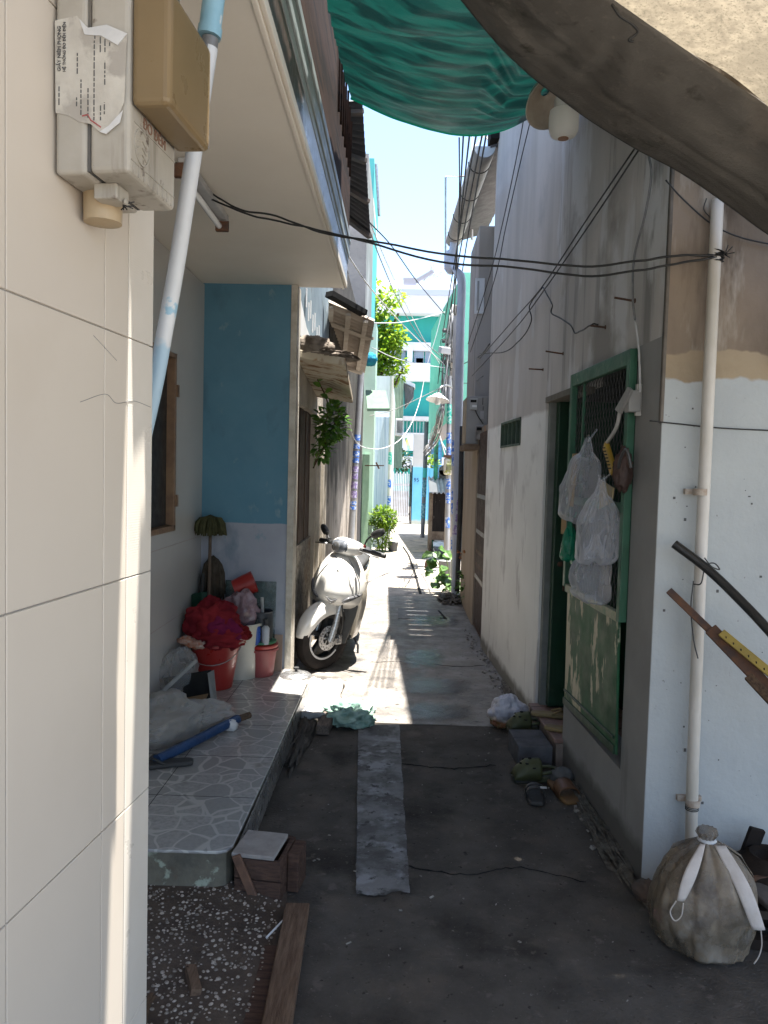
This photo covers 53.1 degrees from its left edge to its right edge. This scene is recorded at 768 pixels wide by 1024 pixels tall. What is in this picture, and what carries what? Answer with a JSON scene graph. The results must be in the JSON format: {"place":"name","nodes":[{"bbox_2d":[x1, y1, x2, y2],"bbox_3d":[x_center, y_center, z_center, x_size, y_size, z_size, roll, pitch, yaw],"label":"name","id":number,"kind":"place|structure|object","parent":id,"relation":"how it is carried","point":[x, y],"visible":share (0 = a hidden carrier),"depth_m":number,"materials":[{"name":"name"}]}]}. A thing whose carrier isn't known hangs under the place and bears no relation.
{"place":"outdoors","nodes":[
{"label":"outdoors","id":0,"kind":"place"},
{"bbox_2d":[294,595,503,726],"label":"alley pavement","id":1,"kind":"structure","parent":0,"point":[384,631],"depth_m":6.07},
{"bbox_2d":[301,677,344,719],"bbox_3d":[-0.439,1.214,5.048,0.358,0.096,0.880,2,3,1],"label":"pavement patch","id":2,"kind":"object","parent":1,"relation":"on","point":[322,693],"visible":0.6,"depth_m":5.04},
{"bbox_2d":[295,524,386,669],"bbox_3d":[-0.282,0.619,6.575,0.606,1.161,1.856,9,4,4],"label":"motor scooter","id":3,"kind":"object","parent":1,"relation":"on","point":[330,619],"visible":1,"depth_m":5.86,"materials":[{"name":"metal"}]},
{"bbox_2d":[398,608,441,618],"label":"alley pavement cover slab","id":4,"kind":"structure","parent":1,"relation":"on","point":[408,613],"depth_m":8.33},
{"bbox_2d":[415,679,463,690],"bbox_3d":[0.409,1.251,5.553,0.586,0.001,0.621,2,3,1],"label":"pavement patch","id":5,"kind":"object","parent":1,"relation":"on","point":[433,683],"visible":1,"depth_m":5.57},
{"bbox_2d":[417,705,464,716],"bbox_3d":[0.381,1.283,4.963,0.534,0.001,0.532,2,3,1],"label":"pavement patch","id":6,"kind":"object","parent":1,"relation":"on","point":[439,710],"visible":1,"depth_m":4.95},
{"bbox_2d":[444,242,465,593],"bbox_3d":[0.835,-1.146,9.470,0.194,4.489,0.439,0,3,-22],"label":"drain pipe","id":7,"kind":"object","parent":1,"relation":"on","point":[460,331],"visible":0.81,"depth_m":9.29,"materials":[{"name":"grey plastic"}]},
{"bbox_2d":[487,693,528,728],"bbox_3d":[0.760,1.211,4.700,0.230,0.206,0.212,-1,4,-34],"label":"rubbish bag","id":8,"kind":"object","parent":1,"relation":"on","point":[503,709],"visible":0.72,"depth_m":4.64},
{"bbox_2d":[367,522,460,596],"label":"alley pavement","id":9,"kind":"structure","parent":0,"point":[391,573],"depth_m":12.12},
{"bbox_2d":[360,324,394,548],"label":"mint house","id":10,"kind":"structure","parent":9,"relation":"on","point":[374,491],"depth_m":14.56,"materials":[{"name":"paint"}]},
{"bbox_2d":[368,504,398,551],"bbox_3d":[-0.023,0.321,14.597,0.630,0.958,0.621,2,3,1],"label":"round bush","id":11,"kind":"object","parent":9,"relation":"on","point":[385,525],"visible":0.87,"depth_m":14.49,"materials":[{"name":"green plant"}]},
{"bbox_2d":[386,376,393,547],"bbox_3d":[0.119,-0.941,15.222,0.085,3.483,0.076,2,3,1],"label":"drain pipe","id":12,"kind":"object","parent":9,"relation":"on","point":[390,441],"visible":0.67,"depth_m":15.17,"materials":[{"name":"white plastic"}]},
{"bbox_2d":[375,277,412,387],"bbox_3d":[-0.193,-2.819,20.099,1.796,6.528,1.546,2,3,1],"label":"street tree","id":13,"kind":"object","parent":9,"relation":"on","point":[388,340],"visible":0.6,"depth_m":19.77,"materials":[{"name":"green plant"}]},
{"bbox_2d":[410,434,428,524],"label":"gate pillar","id":14,"kind":"structure","parent":9,"relation":"on","point":[416,481],"depth_m":22.25,"materials":[{"name":"paint"}]},
{"bbox_2d":[392,462,411,523],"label":"slatted gate","id":15,"kind":"structure","parent":14,"relation":"attached to","point":[401,503],"depth_m":22.38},
{"bbox_2d":[420,422,428,537],"bbox_3d":[0.939,-0.742,17.832,0.122,2.683,0.108,2,3,1],"label":"dark pole","id":16,"kind":"object","parent":9,"relation":"on","point":[424,485],"visible":1,"depth_m":17.79,"materials":[{"name":"metal"}]},
{"bbox_2d":[427,476,445,550],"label":"black shed","id":17,"kind":"structure","parent":9,"relation":"on","point":[436,515],"depth_m":14.71,"materials":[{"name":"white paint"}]},
{"bbox_2d":[422,545,451,591],"bbox_3d":[0.735,0.783,9.711,0.535,0.732,0.354,2,3,1],"label":"leafy weed","id":18,"kind":"object","parent":9,"relation":"on","point":[443,578],"visible":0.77,"depth_m":9.66,"materials":[{"name":"green plant"}]},
{"bbox_2d":[445,376,451,549],"bbox_3d":[1.003,-0.739,11.959,0.116,2.736,0.074,2,3,1],"label":"drain pipe","id":19,"kind":"object","parent":9,"relation":"on","point":[448,479],"visible":0.89,"depth_m":11.93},
{"bbox_2d":[441,305,456,549],"bbox_3d":[0.991,-1.170,12.148,0.325,4.160,0.225,0,3,-19],"label":"utility pole","id":20,"kind":"object","parent":9,"relation":"on","point":[451,373],"visible":0.27,"depth_m":12.13,"materials":[{"name":"concrete"}]},
{"bbox_2d":[423,306,452,455],"bbox_3d":[0.885,-2.061,12.245,0.319,2.344,0.880,0,3,-19],"label":"cable tangle","id":21,"kind":"object","parent":20,"relation":"attached to","point":[439,422],"visible":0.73,"depth_m":11.91,"materials":[{"name":"white"}]},
{"bbox_2d":[428,272,470,547],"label":"overhanging house","id":22,"kind":"structure","parent":9,"relation":"on","point":[435,383],"depth_m":15.65,"materials":[{"name":"green"}]},
{"bbox_2d":[450,315,456,577],"bbox_3d":[0.904,-0.665,9.862,0.142,3.660,0.074,2,3,1],"label":"drain pipe","id":23,"kind":"object","parent":9,"relation":"on","point":[453,383],"visible":0.36,"depth_m":9.81,"materials":[{"name":"white plastic"}]},
{"bbox_2d":[379,507,459,725],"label":"ground","id":24,"kind":"structure","parent":0,"point":[401,520],"depth_m":4.77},
{"bbox_2d":[294,273,357,666],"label":"old shophouse","id":25,"kind":"structure","parent":24,"relation":"on","point":[323,493],"depth_m":6.83,"materials":[{"name":"paint"}]},
{"bbox_2d":[296,407,310,543],"bbox_3d":[-0.686,-0.288,6.120,0.046,1.070,1.293,2,3,1],"label":"shutter door","id":26,"kind":"structure","parent":25,"relation":"in","point":[304,428],"depth_m":6.33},
{"bbox_2d":[300,335,360,402],"bbox_3d":[-0.420,-1.087,6.009,0.523,0.387,1.398,2,3,1],"label":"concrete hood","id":27,"kind":"object","parent":25,"relation":"attached to","point":[323,359],"visible":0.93,"depth_m":5.51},
{"bbox_2d":[309,379,351,467],"bbox_3d":[-0.418,-0.701,6.079,0.351,0.719,0.393,2,3,1],"label":"climbing plant","id":28,"kind":"object","parent":27,"relation":"attached to","point":[324,442],"visible":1,"depth_m":6.03,"materials":[{"name":"green plant"}]},
{"bbox_2d":[325,291,374,374],"bbox_3d":[-0.413,-1.958,8.802,0.539,0.361,3.400,1,3,-4],"label":"iron awning","id":29,"kind":"object","parent":25,"relation":"attached to","point":[352,324],"visible":0.66,"depth_m":7.88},
{"bbox_2d":[348,373,363,539],"bbox_3d":[-0.420,-0.433,10.904,0.213,3.314,0.095,2,3,1],"label":"drain pipe","id":30,"kind":"object","parent":25,"relation":"attached to","point":[355,459],"visible":0.8,"depth_m":10.85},
{"bbox_2d":[347,154,380,541],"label":"cement house","id":31,"kind":"structure","parent":24,"relation":"on","point":[363,256],"depth_m":14.26,"materials":[{"name":"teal paint"}]},
{"bbox_2d":[393,377,414,467],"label":"sage building","id":32,"kind":"structure","parent":24,"relation":"on","point":[403,393],"depth_m":23.03,"materials":[{"name":"paint"}]},
{"bbox_2d":[375,262,456,492],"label":"apartment block","id":33,"kind":"structure","parent":24,"relation":"on","point":[420,303],"depth_m":33.57,"materials":[{"name":"blue"}]},
{"bbox_2d":[460,226,494,624],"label":"brown house","id":34,"kind":"structure","parent":24,"relation":"on","point":[483,246],"depth_m":8.19,"materials":[{"name":"beige paint"}]},
{"bbox_2d":[455,426,463,591],"bbox_3d":[0.917,-0.034,9.299,0.060,2.001,0.067,0,3,-21],"label":"black cable duct","id":35,"kind":"object","parent":34,"relation":"attached to","point":[460,503],"visible":0.81,"depth_m":9.28,"materials":[{"name":"plastic"}]},
{"bbox_2d":[460,396,487,451],"bbox_3d":[0.983,-0.897,7.899,0.347,0.535,0.590,2,3,1],"label":"meter cabinet","id":36,"kind":"object","parent":34,"relation":"attached to","point":[475,416],"visible":0.79,"depth_m":7.69,"materials":[{"name":"grey"}]},
{"bbox_2d":[474,278,484,313],"bbox_3d":[1.013,-2.289,8.137,0.098,0.370,0.024,2,3,1],"label":"window","id":37,"kind":"structure","parent":34,"relation":"in","point":[479,282],"depth_m":8.13,"materials":[{"name":"white glass"}]},
{"bbox_2d":[473,430,487,638],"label":"folding gate","id":38,"kind":"structure","parent":34,"relation":"attached to","point":[480,527],"depth_m":7.35,"materials":[{"name":"metal"}]},
{"bbox_2d":[481,114,669,878],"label":"corner house","id":39,"kind":"structure","parent":24,"relation":"on","point":[560,188],"depth_m":4.52,"materials":[{"name":"grey paint"}]},
{"bbox_2d":[446,132,499,246],"bbox_3d":[1.020,-3.282,8.104,0.507,0.341,3.230,2,3,0],"label":"eave gutter","id":40,"kind":"object","parent":39,"relation":"attached to","point":[484,210],"visible":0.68,"depth_m":7.85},
{"bbox_2d":[526,82,578,140],"bbox_3d":[0.803,-1.806,3.508,0.218,0.511,0.895,2,3,17],"label":"wall lamp","id":41,"kind":"object","parent":39,"relation":"attached to","point":[556,117],"visible":0.64,"depth_m":3.15,"materials":[{"name":"ceramic"}]},
{"bbox_2d":[472,150,638,375],"bbox_3d":[0.930,-1.367,5.225,0.018,0.350,4.429,1,3,-2],"label":"cable","id":42,"kind":"object","parent":39,"relation":"attached to","point":[630,162],"visible":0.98,"depth_m":3.87,"materials":[{"name":"black plastic"}]},
{"bbox_2d":[480,149,634,357],"bbox_3d":[0.938,-1.417,5.006,0.018,0.275,3.902,1,3,-2],"label":"cable","id":43,"kind":"object","parent":39,"relation":"attached to","point":[628,157],"visible":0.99,"depth_m":3.89,"materials":[{"name":"black plastic"}]},
{"bbox_2d":[546,401,635,707],"bbox_3d":[1.255,0.262,4.583,0.500,1.822,0.082,1,3,-2],"label":"door","id":44,"kind":"structure","parent":39,"relation":"in","point":[556,653],"depth_m":4.56,"materials":[{"name":"green paint"}]},
{"bbox_2d":[563,348,637,754],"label":"grille gate","id":45,"kind":"structure","parent":39,"relation":"attached to","point":[591,688],"depth_m":3.48,"materials":[{"name":"metal"}]},
{"bbox_2d":[559,512,578,564],"bbox_3d":[0.929,0.131,3.851,0.084,0.265,0.119,2,3,1],"label":"plastic bag","id":46,"kind":"object","parent":45,"relation":"hanging from","point":[567,550],"visible":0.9,"depth_m":3.82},
{"bbox_2d":[558,429,600,525],"bbox_3d":[0.916,-0.161,3.632,0.150,0.460,0.331,2,3,1],"label":"plastic bag","id":47,"kind":"object","parent":45,"relation":"hanging from","point":[559,506],"visible":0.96,"depth_m":3.62,"materials":[{"name":"white"}]},
{"bbox_2d":[567,453,577,506],"bbox_3d":[0.929,-0.158,3.784,0.027,0.260,0.092,2,3,1],"label":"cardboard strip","id":48,"kind":"object","parent":47,"relation":"attached to","point":[571,491],"visible":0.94,"depth_m":3.76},
{"bbox_2d":[569,525,611,604],"bbox_3d":[0.906,0.229,3.394,0.160,0.350,0.263,2,3,1],"label":"plastic bag","id":49,"kind":"object","parent":45,"relation":"hanging from","point":[586,552],"visible":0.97,"depth_m":3.36,"materials":[{"name":"white"}]},
{"bbox_2d":[574,475,619,565],"bbox_3d":[0.903,0.019,3.244,0.177,0.422,0.274,2,3,1],"label":"plastic bag","id":50,"kind":"object","parent":45,"relation":"hanging from","point":[588,562],"visible":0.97,"depth_m":3.23,"materials":[{"name":"white"}]},
{"bbox_2d":[599,480,613,508],"bbox_3d":[0.951,-0.072,3.283,0.006,0.127,0.180,1,3,-2],"label":"card scrap","id":51,"kind":"object","parent":50,"relation":"in","point":[603,501],"visible":0.93,"depth_m":3.30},
{"bbox_2d":[602,408,620,474],"bbox_3d":[0.955,-0.295,3.213,0.024,0.283,0.210,1,3,-2],"label":"scrub brush","id":52,"kind":"object","parent":45,"relation":"hanging from","point":[607,451],"visible":0.93,"depth_m":3.22,"materials":[{"name":"yellow plastic"}]},
{"bbox_2d":[612,444,632,493],"bbox_3d":[0.950,-0.168,3.014,0.082,0.197,0.155,2,3,1],"label":"old shoe","id":53,"kind":"object","parent":39,"relation":"hanging from","point":[622,473],"visible":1,"depth_m":3.04,"materials":[{"name":"brown leather"}]},
{"bbox_2d":[615,384,641,415],"bbox_3d":[0.986,-0.446,3.071,0.066,0.125,0.178,1,3,-2],"label":"switch box","id":54,"kind":"object","parent":39,"relation":"attached to","point":[630,401],"visible":0.95,"depth_m":3.03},
{"bbox_2d":[632,156,651,319],"bbox_3d":[1.007,-1.079,3.030,0.030,0.625,0.159,1,3,-1],"label":"cable","id":55,"kind":"object","parent":39,"relation":"attached to","point":[642,225],"visible":0.91,"depth_m":3.05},
{"bbox_2d":[347,84,494,280],"label":"sky","id":56,"kind":"structure","parent":0,"point":[413,162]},
{"bbox_2d":[258,723,767,1023],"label":"alley pavement","id":57,"kind":"structure","parent":0,"point":[459,955],"depth_m":2.68,"materials":[{"name":"concrete"}]},
{"bbox_2d":[0,0,153,1023],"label":"tiled wall","id":58,"kind":"structure","parent":57,"relation":"on","point":[76,326],"depth_m":1.45,"materials":[{"name":"tile"}]},
{"bbox_2d":[55,0,209,228],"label":"meter box","id":59,"kind":"object","parent":58,"relation":"attached to","point":[132,89],"visible":1,"depth_m":1.34,"materials":[{"name":"grey plastic"}]},
{"bbox_2d":[146,881,286,1023],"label":"path apron","id":60,"kind":"object","parent":57,"relation":"on","point":[216,1016],"visible":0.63,"depth_m":2.42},
{"bbox_2d":[185,964,201,996],"bbox_3d":[-0.559,1.370,2.249,0.033,0.026,0.120,0,3,-22],"label":"wood scrap","id":61,"kind":"object","parent":60,"relation":"on","point":[193,980],"visible":1,"depth_m":2.23,"materials":[{"name":"brown wood"}]},
{"bbox_2d":[146,882,280,1023],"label":"pebbles","id":62,"kind":"object","parent":60,"relation":"on","point":[244,967],"visible":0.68,"depth_m":2.42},
{"bbox_2d":[232,835,305,901],"bbox_3d":[-0.417,1.303,2.818,0.218,0.183,0.221,2,3,9],"label":"wooden crate","id":63,"kind":"object","parent":60,"relation":"on","point":[281,874],"visible":0.74,"depth_m":2.73,"materials":[{"name":"brown wood"}]},
{"bbox_2d":[232,830,287,860],"bbox_3d":[-0.452,1.219,2.812,0.157,0.016,0.180,2,3,9],"label":"stone slab","id":64,"kind":"object","parent":63,"relation":"on","point":[259,845],"depth_m":2.79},
{"bbox_2d":[148,669,308,886],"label":"porch platform","id":65,"kind":"structure","parent":57,"relation":"on","point":[207,810],"depth_m":3.32,"materials":[{"name":"tile"}]},
{"bbox_2d":[149,753,192,769],"bbox_3d":[-1.008,1.137,3.519,0.260,0.051,0.099,1,3,-14],"label":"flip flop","id":66,"kind":"object","parent":65,"relation":"on","point":[172,762],"visible":0.62,"depth_m":3.50,"materials":[{"name":"black rubber"}]},
{"bbox_2d":[149,659,217,718],"bbox_3d":[-1.128,0.977,4.287,0.396,0.277,0.272,1,3,-15],"label":"cardboard box","id":67,"kind":"object","parent":65,"relation":"on","point":[199,685],"visible":0.47,"depth_m":4.38,"materials":[{"name":"cardboard"}]},
{"bbox_2d":[149,688,236,750],"bbox_3d":[-1.097,1.022,3.958,0.413,0.228,0.690,4,4,37],"label":"plastic bag","id":68,"kind":"object","parent":65,"relation":"on","point":[171,726],"visible":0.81,"depth_m":3.85,"materials":[{"name":"grey"}]},
{"bbox_2d":[153,712,251,761],"bbox_3d":[-0.890,1.116,3.836,0.059,0.053,0.724,3,3,25],"label":"folded umbrella","id":69,"kind":"object","parent":65,"relation":"on","point":[191,742],"visible":0.94,"depth_m":3.76,"materials":[{"name":"blue fabric"}]},
{"bbox_2d":[194,515,226,595],"bbox_3d":[-1.160,0.543,5.111,0.217,1.056,0.207,2,3,1],"label":"mop","id":70,"kind":"object","parent":65,"relation":"on","point":[209,525],"visible":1,"depth_m":5.04,"materials":[{"name":"fabric"}]},
{"bbox_2d":[200,555,225,599],"bbox_3d":[-1.165,0.679,5.206,0.178,0.774,0.172,2,3,1],"label":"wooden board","id":71,"kind":"object","parent":65,"relation":"on","point":[218,587],"visible":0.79,"depth_m":5.15,"materials":[{"name":"brown wood"}]},
{"bbox_2d":[189,644,240,690],"bbox_3d":[-1.053,0.946,4.801,0.330,0.290,0.324,2,3,1],"label":"bucket","id":72,"kind":"object","parent":65,"relation":"on","point":[222,663],"visible":0.55,"depth_m":4.69,"materials":[{"name":"red plastic"}]},
{"bbox_2d":[182,594,250,650],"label":"red rags","id":73,"kind":"object","parent":72,"relation":"on","point":[202,614],"visible":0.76,"depth_m":4.69,"materials":[{"name":"fabric"}]},
{"bbox_2d":[207,616,242,639],"bbox_3d":[-0.998,0.735,4.717,0.278,0.201,0.200,2,3,1],"label":"purple rag","id":74,"kind":"object","parent":73,"relation":"on","point":[222,627],"visible":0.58,"depth_m":4.66,"materials":[{"name":"fabric"}]},
{"bbox_2d":[233,623,261,679],"bbox_3d":[-0.947,0.900,5.057,0.294,0.360,0.294,2,3,1],"label":"bucket","id":75,"kind":"object","parent":65,"relation":"on","point":[245,667],"visible":0.38,"depth_m":4.96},
{"bbox_2d":[224,588,260,625],"bbox_3d":[-0.948,0.655,5.039,0.275,0.313,0.189,2,3,1],"label":"plastic bag","id":76,"kind":"object","parent":75,"relation":"in","point":[244,600],"visible":0.62,"depth_m":4.99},
{"bbox_2d":[231,571,258,593],"bbox_3d":[-0.928,0.483,5.132,0.184,0.180,0.158,2,3,1],"label":"red pot","id":77,"kind":"object","parent":76,"relation":"on","point":[242,582],"visible":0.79,"depth_m":5.07,"materials":[{"name":"plastic"}]},
{"bbox_2d":[225,580,275,637],"bbox_3d":[-0.915,0.771,5.228,0.352,0.600,0.066,2,3,3],"label":"glass sheet","id":78,"kind":"object","parent":65,"relation":"on","point":[264,594],"visible":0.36,"depth_m":5.23,"materials":[{"name":"grey"}]},
{"bbox_2d":[254,642,278,677],"bbox_3d":[-0.823,0.972,5.108,0.240,0.216,0.240,2,3,1],"label":"bucket","id":79,"kind":"object","parent":65,"relation":"on","point":[265,656],"visible":0.52,"depth_m":5.02,"materials":[{"name":"red plastic"}]},
{"bbox_2d":[258,637,276,644],"bbox_3d":[-0.815,0.852,5.097,0.204,0.022,0.204,2,3,1],"label":"green cover","id":80,"kind":"object","parent":79,"relation":"on","point":[272,640],"visible":0.38,"depth_m":5.05,"materials":[{"name":"plastic"}]},
{"bbox_2d":[255,597,272,640],"bbox_3d":[-0.816,0.700,5.093,0.164,0.281,0.163,2,3,1],"label":"paint tin","id":81,"kind":"object","parent":80,"relation":"on","point":[266,613],"visible":0.52,"depth_m":5.05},
{"bbox_2d":[147,0,352,703],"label":"porch house","id":82,"kind":"structure","parent":57,"relation":"on","point":[225,439],"depth_m":4.58,"materials":[{"name":"paint"}]},
{"bbox_2d":[149,342,179,535],"bbox_3d":[-1.277,-0.388,4.106,0.088,1.048,0.956,2,3,1],"label":"window","id":83,"kind":"structure","parent":82,"relation":"in","point":[164,499],"depth_m":4.52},
{"bbox_2d":[152,0,224,433],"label":"conduit pipe","id":84,"kind":"object","parent":82,"relation":"attached to","point":[209,30],"visible":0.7,"depth_m":1.89,"materials":[{"name":"paint"}]},
{"bbox_2d":[174,157,228,231],"bbox_3d":[-0.796,-1.388,3.397,0.062,0.078,0.720,2,3,1],"label":"tube light","id":85,"kind":"object","parent":82,"relation":"attached to","point":[217,214],"visible":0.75,"depth_m":3.44,"materials":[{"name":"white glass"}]},
{"bbox_2d":[349,101,371,238],"bbox_3d":[-0.266,-2.563,5.948,0.306,0.517,1.670,2,3,1],"label":"tin eave","id":86,"kind":"object","parent":82,"relation":"attached to","point":[359,220],"visible":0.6,"depth_m":6.00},
{"bbox_2d":[212,199,716,276],"bbox_3d":[0.185,-1.137,3.071,2.128,0.468,0.062,3,3,20],"label":"cable","id":87,"kind":"object","parent":82,"relation":"attached to","point":[531,269],"visible":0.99,"depth_m":3.03,"materials":[{"name":"black plastic"}]},
{"bbox_2d":[213,194,715,267],"bbox_3d":[0.194,-1.166,3.072,2.115,0.453,0.054,3,3,20],"label":"cable","id":88,"kind":"object","parent":82,"relation":"attached to","point":[537,262],"visible":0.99,"depth_m":3.02,"materials":[{"name":"black plastic"}]},
{"bbox_2d":[243,945,276,1023],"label":"plank","id":89,"kind":"object","parent":57,"relation":"on","point":[255,1013],"visible":0.43,"depth_m":2.25,"materials":[{"name":"brown wood"}]},
{"bbox_2d":[262,903,308,1023],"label":"plank","id":90,"kind":"object","parent":57,"relation":"on","point":[280,1004],"visible":1,"depth_m":2.31,"materials":[{"name":"brown wood"}]},
{"bbox_2d":[285,708,318,778],"bbox_3d":[-0.467,1.265,4.471,0.133,0.083,1.294,2,3,1],"label":"crumbled mortar","id":91,"kind":"object","parent":57,"relation":"on","point":[304,735],"visible":0.75,"depth_m":4.23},
{"bbox_2d":[322,696,376,729],"bbox_3d":[-0.224,1.216,4.713,0.375,0.138,0.356,3,3,21],"label":"green net rag","id":92,"kind":"object","parent":57,"relation":"on","point":[354,713],"visible":0.94,"depth_m":4.62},
{"bbox_2d":[356,724,409,895],"bbox_3d":[-0.008,1.341,3.728,0.251,0.001,1.886,1,3,-2],"label":"path strip","id":93,"kind":"object","parent":57,"relation":"on","point":[380,867],"visible":1,"depth_m":3.44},
{"bbox_2d":[303,629,627,1021],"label":"litter","id":94,"kind":"object","parent":57,"relation":"on","point":[592,847],"visible":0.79,"depth_m":4.23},
{"bbox_2d":[508,729,552,764],"bbox_3d":[0.795,1.287,4.190,0.184,0.115,0.270,1,3,-2],"label":"concrete step","id":95,"kind":"object","parent":57,"relation":"on","point":[522,743],"visible":0.89,"depth_m":4.10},
{"bbox_2d":[510,757,555,783],"bbox_3d":[0.774,1.302,3.891,0.253,0.116,0.108,1,3,-7],"label":"clog","id":96,"kind":"object","parent":57,"relation":"on","point":[526,770],"visible":0.9,"depth_m":3.85,"materials":[{"name":"green rubber"}]},
{"bbox_2d":[525,782,546,805],"bbox_3d":[0.726,1.334,3.692,0.097,0.072,0.220,2,3,5],"label":"sandal","id":97,"kind":"object","parent":57,"relation":"on","point":[534,795],"visible":1,"depth_m":3.64,"materials":[{"name":"black rubber"}]},
{"bbox_2d":[547,777,579,804],"bbox_3d":[0.870,1.330,3.737,0.108,0.083,0.270,1,3,-10],"label":"slide sandal","id":98,"kind":"object","parent":57,"relation":"on","point":[561,787],"visible":0.99,"depth_m":3.68},
{"bbox_2d":[501,679,649,911],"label":"wall foot dirt","id":99,"kind":"structure","parent":57,"relation":"on","point":[612,854],"depth_m":3.22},
{"bbox_2d":[631,877,651,902],"bbox_3d":[0.972,1.394,2.842,0.111,0.058,0.144,2,3,1],"label":"brick lump","id":100,"kind":"object","parent":57,"relation":"on","point":[640,887],"visible":0.63,"depth_m":2.82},
{"bbox_2d":[647,824,757,964],"bbox_3d":[1.060,1.242,2.555,0.332,0.397,0.322,4,4,34],"label":"sack","id":101,"kind":"object","parent":57,"relation":"on","point":[711,925],"visible":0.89,"depth_m":2.45,"materials":[{"name":"grey"}]},
{"bbox_2d":[670,844,764,963],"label":"cloth straps","id":102,"kind":"object","parent":101,"relation":"attached to","point":[746,895],"visible":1,"depth_m":2.43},
{"bbox_2d":[641,54,767,879],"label":"plaster wall","id":103,"kind":"structure","parent":57,"relation":"on","point":[733,776],"depth_m":2.85,"materials":[{"name":"grey"}]},
{"bbox_2d":[327,0,548,136],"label":"green tarp","id":104,"kind":"object","parent":103,"relation":"on","point":[449,67],"visible":0.63,"depth_m":3.31,"materials":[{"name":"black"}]},
{"bbox_2d":[461,0,767,234],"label":"canvas awning","id":105,"kind":"object","parent":103,"relation":"attached to","point":[638,75],"visible":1,"depth_m":2.11,"materials":[{"name":"fabric"}]},
{"bbox_2d":[676,198,723,840],"bbox_3d":[1.160,0.178,2.820,0.116,2.586,0.076,2,3,1],"label":"drain pipe","id":106,"kind":"object","parent":103,"relation":"attached to","point":[692,798],"visible":0.94,"depth_m":2.78,"materials":[{"name":"beige plastic"}]},
{"bbox_2d":[671,541,767,658],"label":"black pole","id":107,"kind":"object","parent":106,"relation":"attached to","point":[738,598],"visible":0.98,"depth_m":2.67,"materials":[{"name":"metal"}]},
{"bbox_2d":[666,588,767,703],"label":"rusty bar","id":108,"kind":"object","parent":107,"relation":"attached to","point":[750,665],"visible":1,"depth_m":2.60,"materials":[{"name":"metal"}]},
{"bbox_2d":[736,844,767,927],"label":"bag","id":109,"kind":"object","parent":57,"relation":"on","point":[755,857],"visible":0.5,"depth_m":2.71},
{"bbox_2d":[740,826,764,849],"bbox_3d":[1.331,1.281,2.826,0.120,0.264,0.037,3,3,24],"label":"short board","id":110,"kind":"object","parent":109,"relation":"on","point":[754,836],"visible":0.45,"depth_m":2.80,"materials":[{"name":"black wood"}]},
{"bbox_3d":[0.818,1.297,4.482,0.158,0.063,0.129,2,3,1],"label":"grey stone","id":111,"kind":"object","parent":57,"relation":"on","visible":0},
{"bbox_2d":[505,711,539,731],"bbox_3d":[0.827,1.213,4.455,0.233,0.116,0.108,1,3,-14],"label":"clog","id":112,"kind":"object","parent":111,"relation":"on","point":[521,720],"visible":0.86,"depth_m":4.41,"materials":[{"name":"green rubber"}]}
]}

